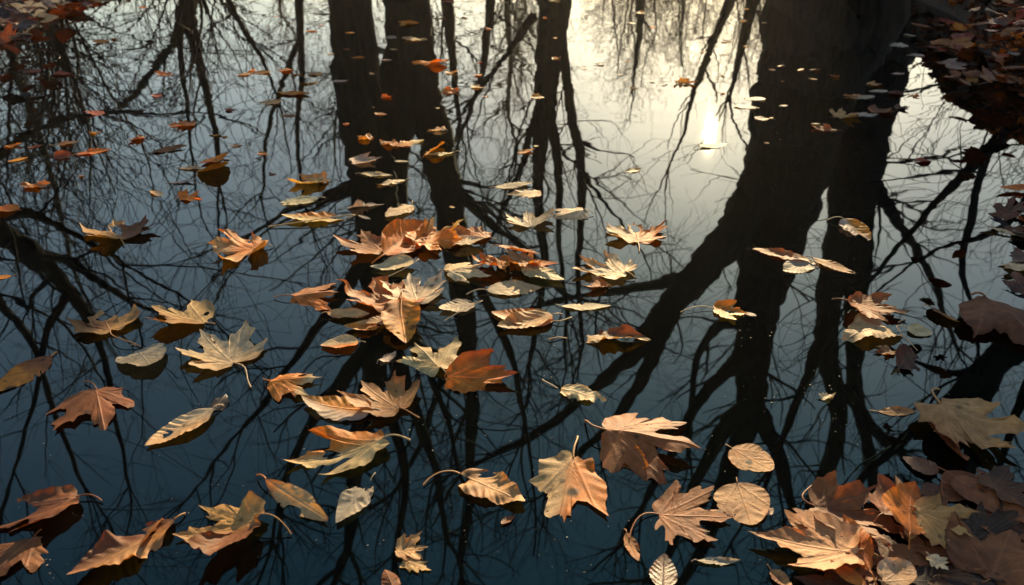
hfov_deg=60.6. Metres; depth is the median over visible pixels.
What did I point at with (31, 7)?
oval leaf
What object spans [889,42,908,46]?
lobed leaf
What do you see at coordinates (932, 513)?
maple leaf
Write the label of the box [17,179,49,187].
oval leaf
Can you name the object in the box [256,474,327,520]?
narrow leaf
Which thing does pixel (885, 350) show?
maple leaf
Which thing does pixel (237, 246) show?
maple leaf
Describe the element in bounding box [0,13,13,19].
lobed leaf
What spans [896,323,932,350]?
round leaf
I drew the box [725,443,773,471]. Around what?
round leaf
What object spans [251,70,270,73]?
oval leaf
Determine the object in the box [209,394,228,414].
leaf
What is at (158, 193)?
oval leaf
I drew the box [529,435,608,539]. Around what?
maple leaf
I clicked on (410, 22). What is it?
oval leaf
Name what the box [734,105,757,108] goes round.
oval leaf
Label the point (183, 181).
narrow leaf
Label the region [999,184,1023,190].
oval leaf
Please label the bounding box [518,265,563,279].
oval leaf
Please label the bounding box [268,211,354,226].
oval leaf
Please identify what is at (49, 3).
oval leaf
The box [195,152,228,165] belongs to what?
narrow leaf
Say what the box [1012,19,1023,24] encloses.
maple leaf
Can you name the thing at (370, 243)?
maple leaf
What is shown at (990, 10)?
oval leaf
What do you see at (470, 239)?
oval leaf
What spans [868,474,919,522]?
lobed leaf
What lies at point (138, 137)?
lobed leaf
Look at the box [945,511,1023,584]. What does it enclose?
maple leaf
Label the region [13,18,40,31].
lobed leaf
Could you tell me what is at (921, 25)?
oval leaf
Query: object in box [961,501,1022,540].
lobed leaf
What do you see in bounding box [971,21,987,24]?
lobed leaf
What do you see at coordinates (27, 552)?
maple leaf
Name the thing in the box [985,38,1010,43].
maple leaf
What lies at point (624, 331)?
oval leaf
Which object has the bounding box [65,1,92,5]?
lobed leaf
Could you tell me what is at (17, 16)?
oval leaf
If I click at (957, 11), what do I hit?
ground
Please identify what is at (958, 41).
maple leaf
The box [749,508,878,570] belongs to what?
maple leaf
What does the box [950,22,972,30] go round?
lobed leaf
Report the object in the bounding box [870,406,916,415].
narrow leaf
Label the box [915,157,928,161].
oval leaf
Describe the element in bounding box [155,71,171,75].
narrow leaf
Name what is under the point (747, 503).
round leaf
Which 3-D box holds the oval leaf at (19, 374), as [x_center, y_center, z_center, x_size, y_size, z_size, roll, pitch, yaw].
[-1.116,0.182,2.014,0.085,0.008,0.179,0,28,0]
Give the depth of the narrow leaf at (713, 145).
3.47 m
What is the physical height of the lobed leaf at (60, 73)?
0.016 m
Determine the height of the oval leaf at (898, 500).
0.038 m
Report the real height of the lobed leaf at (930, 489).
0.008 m
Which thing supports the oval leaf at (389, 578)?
on the water
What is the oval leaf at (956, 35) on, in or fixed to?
on the water
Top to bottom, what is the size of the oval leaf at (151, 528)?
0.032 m
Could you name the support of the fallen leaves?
on the water
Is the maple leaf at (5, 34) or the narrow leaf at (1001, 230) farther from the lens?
the maple leaf at (5, 34)
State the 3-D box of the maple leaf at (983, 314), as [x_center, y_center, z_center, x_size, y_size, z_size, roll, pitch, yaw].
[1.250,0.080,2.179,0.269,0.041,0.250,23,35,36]
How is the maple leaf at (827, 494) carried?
on the water
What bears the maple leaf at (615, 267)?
on the water
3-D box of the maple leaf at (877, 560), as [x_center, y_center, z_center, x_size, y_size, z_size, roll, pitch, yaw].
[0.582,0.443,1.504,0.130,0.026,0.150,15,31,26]
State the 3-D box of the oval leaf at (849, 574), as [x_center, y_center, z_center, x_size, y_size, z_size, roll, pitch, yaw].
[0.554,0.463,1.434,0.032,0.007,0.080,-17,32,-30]
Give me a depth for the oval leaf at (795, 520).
1.56 m
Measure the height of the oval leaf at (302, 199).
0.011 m
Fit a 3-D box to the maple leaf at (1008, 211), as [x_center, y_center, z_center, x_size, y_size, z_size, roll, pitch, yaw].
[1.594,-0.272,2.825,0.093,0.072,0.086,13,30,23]
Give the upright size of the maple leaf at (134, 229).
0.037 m
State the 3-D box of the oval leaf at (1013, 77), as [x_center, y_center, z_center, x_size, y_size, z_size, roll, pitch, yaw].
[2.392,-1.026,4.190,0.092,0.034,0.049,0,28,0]
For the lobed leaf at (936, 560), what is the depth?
1.47 m
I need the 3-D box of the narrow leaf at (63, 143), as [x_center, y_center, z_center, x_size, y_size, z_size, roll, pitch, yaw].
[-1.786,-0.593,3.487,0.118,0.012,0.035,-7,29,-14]
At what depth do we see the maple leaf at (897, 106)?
3.96 m
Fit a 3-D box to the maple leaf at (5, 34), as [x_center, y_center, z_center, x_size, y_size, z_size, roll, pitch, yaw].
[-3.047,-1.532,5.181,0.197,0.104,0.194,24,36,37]
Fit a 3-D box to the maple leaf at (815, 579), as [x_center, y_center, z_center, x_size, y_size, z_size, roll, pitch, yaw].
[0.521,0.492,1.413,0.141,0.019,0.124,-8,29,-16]
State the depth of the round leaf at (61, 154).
3.36 m
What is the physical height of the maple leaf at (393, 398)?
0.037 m
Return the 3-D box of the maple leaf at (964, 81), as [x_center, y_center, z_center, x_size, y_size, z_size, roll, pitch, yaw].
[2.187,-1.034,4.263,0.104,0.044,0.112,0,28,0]
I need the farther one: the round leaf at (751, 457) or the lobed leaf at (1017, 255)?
the lobed leaf at (1017, 255)
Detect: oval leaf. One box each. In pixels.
[0,6,18,12]
[0,204,21,211]
[0,351,56,390]
[4,143,20,146]
[8,157,27,161]
[9,11,22,22]
[9,37,23,39]
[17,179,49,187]
[19,32,32,37]
[20,6,37,10]
[42,0,57,6]
[51,9,70,14]
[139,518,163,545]
[150,190,163,195]
[197,161,228,174]
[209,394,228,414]
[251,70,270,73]
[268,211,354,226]
[280,195,325,205]
[302,395,380,420]
[307,72,321,75]
[321,307,368,317]
[321,335,364,347]
[336,472,375,522]
[344,319,383,329]
[364,315,384,324]
[371,218,427,263]
[371,254,418,276]
[377,351,395,363]
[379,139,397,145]
[381,291,420,342]
[381,570,400,584]
[385,201,414,216]
[393,139,423,146]
[400,20,418,23]
[402,36,426,40]
[412,59,448,64]
[422,141,444,157]
[423,468,524,504]
[439,298,482,320]
[445,235,483,244]
[466,279,541,294]
[490,181,533,188]
[491,244,536,252]
[491,308,571,326]
[497,309,561,328]
[501,515,514,523]
[518,148,534,152]
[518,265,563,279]
[521,260,557,266]
[542,379,605,401]
[548,324,650,343]
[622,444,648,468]
[623,168,640,172]
[649,553,676,584]
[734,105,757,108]
[746,97,764,100]
[766,508,773,514]
[767,564,791,584]
[783,257,815,272]
[784,509,807,528]
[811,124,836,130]
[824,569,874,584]
[827,216,871,239]
[830,560,865,584]
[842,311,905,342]
[844,94,860,96]
[870,89,887,91]
[882,481,924,548]
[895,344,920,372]
[903,456,941,475]
[912,23,931,27]
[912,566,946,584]
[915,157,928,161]
[923,304,958,321]
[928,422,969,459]
[930,40,940,44]
[937,466,1023,522]
[940,470,989,501]
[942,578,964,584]
[949,70,960,75]
[951,33,973,41]
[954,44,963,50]
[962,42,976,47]
[962,69,983,77]
[966,76,977,82]
[969,7,979,11]
[980,74,991,82]
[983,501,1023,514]
[985,7,1006,16]
[990,21,1015,27]
[993,16,1014,25]
[993,53,1008,56]
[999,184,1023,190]
[1000,27,1021,36]
[1002,0,1013,3]
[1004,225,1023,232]
[1005,75,1019,81]
[1007,51,1023,55]
[1015,9,1023,20]
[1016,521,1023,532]
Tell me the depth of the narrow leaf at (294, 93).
4.17 m
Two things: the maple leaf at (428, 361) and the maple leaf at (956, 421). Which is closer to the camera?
the maple leaf at (956, 421)
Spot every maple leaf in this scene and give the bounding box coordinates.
[0,7,10,18]
[0,16,38,26]
[0,21,16,43]
[0,484,101,532]
[0,529,47,575]
[1,0,20,6]
[47,381,134,430]
[66,303,140,346]
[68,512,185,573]
[79,215,155,244]
[147,299,214,323]
[173,491,291,555]
[175,320,266,387]
[176,188,202,200]
[208,229,272,261]
[263,373,319,401]
[274,283,336,310]
[286,425,410,474]
[287,171,330,183]
[334,229,382,253]
[337,276,425,312]
[337,371,419,417]
[348,152,380,163]
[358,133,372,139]
[380,271,444,303]
[395,531,426,559]
[397,336,460,376]
[405,217,465,249]
[422,222,470,246]
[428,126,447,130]
[439,262,490,282]
[444,348,517,393]
[472,252,510,271]
[506,206,554,228]
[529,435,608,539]
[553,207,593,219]
[573,250,637,278]
[583,275,611,286]
[584,413,701,484]
[606,220,666,251]
[628,480,732,544]
[681,299,746,319]
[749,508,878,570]
[794,569,854,584]
[802,470,899,540]
[816,555,880,584]
[829,107,858,117]
[831,291,908,320]
[844,533,890,568]
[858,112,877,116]
[866,81,881,85]
[867,104,896,112]
[870,534,896,557]
[874,345,895,354]
[888,534,988,584]
[894,104,909,108]
[899,534,952,563]
[904,492,978,555]
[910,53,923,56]
[914,388,1023,448]
[914,538,994,584]
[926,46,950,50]
[937,37,973,47]
[939,18,955,24]
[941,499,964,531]
[942,58,966,68]
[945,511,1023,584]
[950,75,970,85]
[952,47,975,51]
[958,292,1023,344]
[967,28,979,37]
[976,465,1023,506]
[982,66,1009,80]
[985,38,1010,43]
[988,195,1023,220]
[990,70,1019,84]
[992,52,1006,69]
[1001,263,1023,270]
[1002,272,1023,294]
[1003,4,1019,7]
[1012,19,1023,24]
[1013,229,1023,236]
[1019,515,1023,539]
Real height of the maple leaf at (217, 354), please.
0.031 m
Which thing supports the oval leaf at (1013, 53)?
on the fallen leaves
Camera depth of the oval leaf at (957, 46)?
4.93 m
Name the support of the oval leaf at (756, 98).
on the water
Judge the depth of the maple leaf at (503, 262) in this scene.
2.50 m
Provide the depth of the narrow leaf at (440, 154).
3.38 m
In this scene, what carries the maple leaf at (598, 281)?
on the water
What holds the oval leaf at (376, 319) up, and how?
on the water
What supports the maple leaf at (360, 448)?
on the water
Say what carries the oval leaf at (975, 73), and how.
on the water
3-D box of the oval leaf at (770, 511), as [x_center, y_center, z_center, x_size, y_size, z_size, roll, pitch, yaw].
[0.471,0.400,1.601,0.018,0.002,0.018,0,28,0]
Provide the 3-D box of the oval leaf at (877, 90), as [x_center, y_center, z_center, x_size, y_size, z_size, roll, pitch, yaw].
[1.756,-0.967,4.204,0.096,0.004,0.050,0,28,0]
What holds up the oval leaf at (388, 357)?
on the water
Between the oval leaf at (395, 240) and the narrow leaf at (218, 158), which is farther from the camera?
the narrow leaf at (218, 158)
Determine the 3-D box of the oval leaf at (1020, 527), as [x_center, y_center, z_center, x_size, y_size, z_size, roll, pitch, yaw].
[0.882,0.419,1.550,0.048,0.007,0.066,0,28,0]
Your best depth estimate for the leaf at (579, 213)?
2.83 m
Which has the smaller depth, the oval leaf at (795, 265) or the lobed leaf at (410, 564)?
the lobed leaf at (410, 564)
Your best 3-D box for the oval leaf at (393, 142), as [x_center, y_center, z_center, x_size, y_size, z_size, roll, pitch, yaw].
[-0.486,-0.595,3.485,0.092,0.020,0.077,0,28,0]
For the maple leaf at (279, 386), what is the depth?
1.96 m
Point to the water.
(794, 184)
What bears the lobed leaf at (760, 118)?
on the water
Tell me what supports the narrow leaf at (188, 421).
on the water
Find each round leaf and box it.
[50,150,71,158]
[115,343,166,365]
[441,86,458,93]
[713,477,769,524]
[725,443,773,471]
[877,557,916,584]
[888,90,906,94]
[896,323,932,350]
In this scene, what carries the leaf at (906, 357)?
on the water
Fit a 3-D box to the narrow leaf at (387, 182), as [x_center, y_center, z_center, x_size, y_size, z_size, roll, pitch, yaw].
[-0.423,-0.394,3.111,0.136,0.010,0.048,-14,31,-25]
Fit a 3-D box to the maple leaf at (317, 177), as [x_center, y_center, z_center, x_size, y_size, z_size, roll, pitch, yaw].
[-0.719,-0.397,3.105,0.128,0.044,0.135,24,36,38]
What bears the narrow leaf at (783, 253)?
on the water
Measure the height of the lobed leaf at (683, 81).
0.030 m
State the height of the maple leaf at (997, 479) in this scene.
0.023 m
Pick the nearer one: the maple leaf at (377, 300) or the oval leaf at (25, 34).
the maple leaf at (377, 300)
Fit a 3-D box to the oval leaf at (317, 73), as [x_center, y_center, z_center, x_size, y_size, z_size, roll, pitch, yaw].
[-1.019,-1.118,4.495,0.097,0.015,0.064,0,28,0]
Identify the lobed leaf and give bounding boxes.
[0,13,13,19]
[9,32,20,37]
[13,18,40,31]
[23,68,41,72]
[53,71,71,74]
[56,3,81,9]
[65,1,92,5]
[84,110,104,115]
[93,39,108,42]
[127,135,143,140]
[168,120,195,126]
[261,99,280,104]
[400,556,429,572]
[469,226,496,239]
[506,249,543,268]
[507,189,540,197]
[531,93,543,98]
[674,77,698,84]
[754,116,768,120]
[819,393,834,399]
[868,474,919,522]
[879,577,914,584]
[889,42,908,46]
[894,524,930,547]
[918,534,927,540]
[920,482,948,498]
[925,552,948,569]
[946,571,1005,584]
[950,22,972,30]
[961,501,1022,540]
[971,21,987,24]
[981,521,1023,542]
[988,16,1002,23]
[988,32,1019,39]
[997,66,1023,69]
[1009,247,1023,262]
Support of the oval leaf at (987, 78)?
on the water
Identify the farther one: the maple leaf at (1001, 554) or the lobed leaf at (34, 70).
the lobed leaf at (34, 70)
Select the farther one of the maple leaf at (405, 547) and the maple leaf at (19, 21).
the maple leaf at (19, 21)
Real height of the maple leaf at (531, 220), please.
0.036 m
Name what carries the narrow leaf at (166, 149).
on the water
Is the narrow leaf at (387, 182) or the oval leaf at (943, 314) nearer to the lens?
the oval leaf at (943, 314)
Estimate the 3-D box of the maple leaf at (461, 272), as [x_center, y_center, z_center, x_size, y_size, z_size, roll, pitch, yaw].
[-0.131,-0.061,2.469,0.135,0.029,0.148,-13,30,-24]
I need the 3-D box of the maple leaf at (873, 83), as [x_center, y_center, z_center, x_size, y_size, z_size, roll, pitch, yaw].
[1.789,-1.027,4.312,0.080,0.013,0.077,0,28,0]
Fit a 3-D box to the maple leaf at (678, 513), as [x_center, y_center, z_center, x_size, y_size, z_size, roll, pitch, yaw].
[0.313,0.406,1.581,0.143,0.015,0.203,18,32,30]
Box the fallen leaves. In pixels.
[0,0,1023,88]
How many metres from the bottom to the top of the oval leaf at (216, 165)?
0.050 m
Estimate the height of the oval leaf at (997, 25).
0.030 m
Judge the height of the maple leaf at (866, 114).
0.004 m
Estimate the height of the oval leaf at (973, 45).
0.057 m
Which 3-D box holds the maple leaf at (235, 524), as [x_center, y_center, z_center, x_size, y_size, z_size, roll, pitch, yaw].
[-0.508,0.400,1.549,0.160,0.053,0.181,-23,35,-36]
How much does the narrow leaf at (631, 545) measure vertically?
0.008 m
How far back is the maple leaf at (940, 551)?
1.50 m
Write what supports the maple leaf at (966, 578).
on the water
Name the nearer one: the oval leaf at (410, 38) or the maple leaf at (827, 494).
the maple leaf at (827, 494)
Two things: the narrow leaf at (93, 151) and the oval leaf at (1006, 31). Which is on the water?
the narrow leaf at (93, 151)
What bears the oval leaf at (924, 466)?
on the water
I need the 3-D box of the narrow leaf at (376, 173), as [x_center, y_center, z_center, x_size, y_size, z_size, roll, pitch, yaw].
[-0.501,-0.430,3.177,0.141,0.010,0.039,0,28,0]
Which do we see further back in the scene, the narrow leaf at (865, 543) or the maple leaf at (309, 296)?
the maple leaf at (309, 296)
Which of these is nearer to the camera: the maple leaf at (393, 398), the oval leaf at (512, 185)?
the maple leaf at (393, 398)
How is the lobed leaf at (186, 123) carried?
on the water
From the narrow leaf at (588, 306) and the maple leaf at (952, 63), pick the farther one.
the maple leaf at (952, 63)
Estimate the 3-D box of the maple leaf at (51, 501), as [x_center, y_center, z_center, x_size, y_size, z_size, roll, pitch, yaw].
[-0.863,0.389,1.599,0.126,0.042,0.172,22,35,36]
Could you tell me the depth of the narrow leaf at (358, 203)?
2.91 m
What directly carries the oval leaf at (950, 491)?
on the water
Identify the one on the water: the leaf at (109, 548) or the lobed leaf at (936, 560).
the leaf at (109, 548)
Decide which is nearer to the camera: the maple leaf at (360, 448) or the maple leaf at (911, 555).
the maple leaf at (911, 555)
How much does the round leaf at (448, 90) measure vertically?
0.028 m
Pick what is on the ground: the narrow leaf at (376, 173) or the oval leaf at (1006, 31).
the oval leaf at (1006, 31)
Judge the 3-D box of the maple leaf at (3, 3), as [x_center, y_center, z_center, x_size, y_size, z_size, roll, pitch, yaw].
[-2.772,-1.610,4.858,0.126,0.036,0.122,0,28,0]
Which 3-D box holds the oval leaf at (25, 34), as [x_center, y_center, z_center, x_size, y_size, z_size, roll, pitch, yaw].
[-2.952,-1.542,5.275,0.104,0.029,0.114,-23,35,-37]
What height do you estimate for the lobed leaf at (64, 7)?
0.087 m
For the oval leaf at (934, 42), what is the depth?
5.14 m
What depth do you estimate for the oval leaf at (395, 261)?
2.51 m
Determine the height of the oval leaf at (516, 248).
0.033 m
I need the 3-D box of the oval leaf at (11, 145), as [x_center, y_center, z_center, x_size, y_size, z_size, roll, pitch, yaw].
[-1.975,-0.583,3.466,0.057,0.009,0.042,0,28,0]
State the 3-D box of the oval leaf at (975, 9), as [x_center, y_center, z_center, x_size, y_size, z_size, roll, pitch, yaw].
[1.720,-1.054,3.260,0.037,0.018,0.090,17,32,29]
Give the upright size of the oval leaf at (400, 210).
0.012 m
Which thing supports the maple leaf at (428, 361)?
on the water
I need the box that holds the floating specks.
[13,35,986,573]
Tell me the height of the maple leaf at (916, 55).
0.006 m
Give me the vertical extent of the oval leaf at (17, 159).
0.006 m
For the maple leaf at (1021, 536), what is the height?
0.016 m
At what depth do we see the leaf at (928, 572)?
1.46 m
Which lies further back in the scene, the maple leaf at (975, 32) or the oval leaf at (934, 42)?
the maple leaf at (975, 32)
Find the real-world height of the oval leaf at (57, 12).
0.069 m
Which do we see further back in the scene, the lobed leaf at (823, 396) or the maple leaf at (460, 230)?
the maple leaf at (460, 230)
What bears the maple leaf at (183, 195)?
on the water
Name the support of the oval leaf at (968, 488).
on the oval leaf at (950, 491)
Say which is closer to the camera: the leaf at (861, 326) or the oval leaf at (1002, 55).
the leaf at (861, 326)
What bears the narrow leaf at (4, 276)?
on the water
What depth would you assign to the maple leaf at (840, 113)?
3.85 m
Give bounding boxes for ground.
[0,0,1023,90]
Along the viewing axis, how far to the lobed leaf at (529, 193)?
3.01 m
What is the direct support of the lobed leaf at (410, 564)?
on the water
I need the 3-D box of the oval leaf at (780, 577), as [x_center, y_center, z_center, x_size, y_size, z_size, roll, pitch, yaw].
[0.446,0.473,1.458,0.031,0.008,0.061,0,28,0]
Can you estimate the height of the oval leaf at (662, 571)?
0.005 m
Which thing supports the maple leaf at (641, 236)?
on the water
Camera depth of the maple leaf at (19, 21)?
5.63 m
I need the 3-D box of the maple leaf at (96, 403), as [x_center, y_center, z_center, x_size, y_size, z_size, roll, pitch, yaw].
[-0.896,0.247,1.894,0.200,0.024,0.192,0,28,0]
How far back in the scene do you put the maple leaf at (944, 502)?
1.61 m
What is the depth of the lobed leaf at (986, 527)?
1.55 m
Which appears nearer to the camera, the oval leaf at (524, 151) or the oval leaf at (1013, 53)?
the oval leaf at (524, 151)
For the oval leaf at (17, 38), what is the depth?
5.03 m
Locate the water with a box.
[0,0,1023,584]
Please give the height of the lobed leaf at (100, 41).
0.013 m
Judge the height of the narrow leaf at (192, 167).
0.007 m
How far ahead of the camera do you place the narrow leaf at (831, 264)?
2.51 m
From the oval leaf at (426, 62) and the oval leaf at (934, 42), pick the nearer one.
the oval leaf at (426, 62)
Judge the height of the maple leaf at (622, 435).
0.041 m
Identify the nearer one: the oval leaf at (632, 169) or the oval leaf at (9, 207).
the oval leaf at (9, 207)
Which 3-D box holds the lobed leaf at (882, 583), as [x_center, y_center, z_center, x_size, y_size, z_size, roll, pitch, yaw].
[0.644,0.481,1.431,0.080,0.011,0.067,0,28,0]
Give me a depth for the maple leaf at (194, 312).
2.26 m
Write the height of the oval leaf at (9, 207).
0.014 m
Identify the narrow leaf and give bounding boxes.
[0,275,16,278]
[47,141,77,145]
[72,148,110,155]
[145,144,186,154]
[145,404,222,444]
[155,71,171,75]
[165,179,193,182]
[177,166,201,169]
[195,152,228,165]
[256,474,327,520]
[279,91,308,94]
[338,200,382,208]
[355,171,389,176]
[380,178,409,184]
[427,151,460,155]
[555,302,610,310]
[624,528,639,560]
[691,557,739,565]
[694,142,726,147]
[753,248,818,266]
[806,256,854,273]
[841,515,876,584]
[846,94,874,98]
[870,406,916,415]
[981,221,1015,234]
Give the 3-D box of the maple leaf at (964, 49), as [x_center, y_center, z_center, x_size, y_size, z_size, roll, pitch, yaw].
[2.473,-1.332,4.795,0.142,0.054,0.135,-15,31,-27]
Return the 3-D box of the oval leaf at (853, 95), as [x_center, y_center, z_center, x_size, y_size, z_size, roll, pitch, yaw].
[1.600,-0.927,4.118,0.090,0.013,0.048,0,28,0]
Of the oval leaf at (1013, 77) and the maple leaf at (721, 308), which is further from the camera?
the oval leaf at (1013, 77)
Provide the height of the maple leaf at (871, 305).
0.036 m
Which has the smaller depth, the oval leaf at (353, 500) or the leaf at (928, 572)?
the leaf at (928, 572)
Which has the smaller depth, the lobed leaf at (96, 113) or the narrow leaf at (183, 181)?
the narrow leaf at (183, 181)
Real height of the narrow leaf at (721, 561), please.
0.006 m
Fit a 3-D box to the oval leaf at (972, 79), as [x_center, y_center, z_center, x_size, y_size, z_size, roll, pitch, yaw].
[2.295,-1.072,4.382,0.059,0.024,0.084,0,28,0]
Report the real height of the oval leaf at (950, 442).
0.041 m
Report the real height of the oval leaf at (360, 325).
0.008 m
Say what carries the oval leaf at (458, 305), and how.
on the water
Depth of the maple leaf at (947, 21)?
5.64 m
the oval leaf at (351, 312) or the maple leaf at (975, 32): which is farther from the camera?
the maple leaf at (975, 32)
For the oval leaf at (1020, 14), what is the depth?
1.82 m
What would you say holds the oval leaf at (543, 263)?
on the lobed leaf at (515, 257)
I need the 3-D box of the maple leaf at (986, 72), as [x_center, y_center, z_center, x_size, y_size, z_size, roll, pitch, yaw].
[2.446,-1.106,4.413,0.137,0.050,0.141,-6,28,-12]
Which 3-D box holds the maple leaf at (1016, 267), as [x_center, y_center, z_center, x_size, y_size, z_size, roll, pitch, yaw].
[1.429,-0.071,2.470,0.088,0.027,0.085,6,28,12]
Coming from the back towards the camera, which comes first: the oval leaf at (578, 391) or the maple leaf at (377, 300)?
the maple leaf at (377, 300)
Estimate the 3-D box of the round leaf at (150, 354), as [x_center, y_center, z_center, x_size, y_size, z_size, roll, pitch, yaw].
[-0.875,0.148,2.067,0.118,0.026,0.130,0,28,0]
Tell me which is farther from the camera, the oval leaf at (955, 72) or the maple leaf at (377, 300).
the oval leaf at (955, 72)
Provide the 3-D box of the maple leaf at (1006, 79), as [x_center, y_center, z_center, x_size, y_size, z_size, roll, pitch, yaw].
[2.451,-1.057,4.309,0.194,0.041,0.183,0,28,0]
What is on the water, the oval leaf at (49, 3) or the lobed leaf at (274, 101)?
the lobed leaf at (274, 101)
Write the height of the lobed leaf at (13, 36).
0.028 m
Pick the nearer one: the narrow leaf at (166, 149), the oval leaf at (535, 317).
the oval leaf at (535, 317)
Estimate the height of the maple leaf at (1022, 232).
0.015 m
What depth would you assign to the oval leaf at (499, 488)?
1.65 m
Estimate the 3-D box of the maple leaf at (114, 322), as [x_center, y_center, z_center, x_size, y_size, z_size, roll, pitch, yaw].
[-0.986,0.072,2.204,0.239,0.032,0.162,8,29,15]
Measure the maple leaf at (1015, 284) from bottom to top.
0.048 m
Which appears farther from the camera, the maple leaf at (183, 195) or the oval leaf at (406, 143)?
the oval leaf at (406, 143)
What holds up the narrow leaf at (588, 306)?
on the water
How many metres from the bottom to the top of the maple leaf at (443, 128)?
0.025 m
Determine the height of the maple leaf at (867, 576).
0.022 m
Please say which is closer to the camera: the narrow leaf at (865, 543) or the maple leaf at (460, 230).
the narrow leaf at (865, 543)
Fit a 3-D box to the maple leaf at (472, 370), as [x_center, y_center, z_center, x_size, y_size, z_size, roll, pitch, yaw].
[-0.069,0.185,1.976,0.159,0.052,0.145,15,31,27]
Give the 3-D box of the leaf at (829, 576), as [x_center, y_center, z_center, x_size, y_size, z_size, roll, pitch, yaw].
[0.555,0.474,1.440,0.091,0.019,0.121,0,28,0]
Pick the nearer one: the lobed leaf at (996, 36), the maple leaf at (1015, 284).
the maple leaf at (1015, 284)
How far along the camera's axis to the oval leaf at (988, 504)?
1.60 m
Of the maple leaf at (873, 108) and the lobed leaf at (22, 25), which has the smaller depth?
the maple leaf at (873, 108)
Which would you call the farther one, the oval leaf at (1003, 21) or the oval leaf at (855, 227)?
the oval leaf at (1003, 21)
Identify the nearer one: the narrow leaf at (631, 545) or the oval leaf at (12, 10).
the narrow leaf at (631, 545)
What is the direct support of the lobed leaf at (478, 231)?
on the water
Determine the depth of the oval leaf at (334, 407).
1.89 m
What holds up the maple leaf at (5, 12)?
on the oval leaf
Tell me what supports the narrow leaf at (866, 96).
on the water
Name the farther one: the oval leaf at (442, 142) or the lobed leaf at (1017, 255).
the oval leaf at (442, 142)
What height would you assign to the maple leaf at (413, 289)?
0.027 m
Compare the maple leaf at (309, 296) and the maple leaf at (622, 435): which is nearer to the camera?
the maple leaf at (622, 435)
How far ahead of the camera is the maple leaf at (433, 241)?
2.64 m
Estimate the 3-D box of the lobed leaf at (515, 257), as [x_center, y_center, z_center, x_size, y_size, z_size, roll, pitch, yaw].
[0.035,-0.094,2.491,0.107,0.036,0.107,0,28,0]
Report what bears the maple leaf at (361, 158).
on the water
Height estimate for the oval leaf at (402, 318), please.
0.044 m

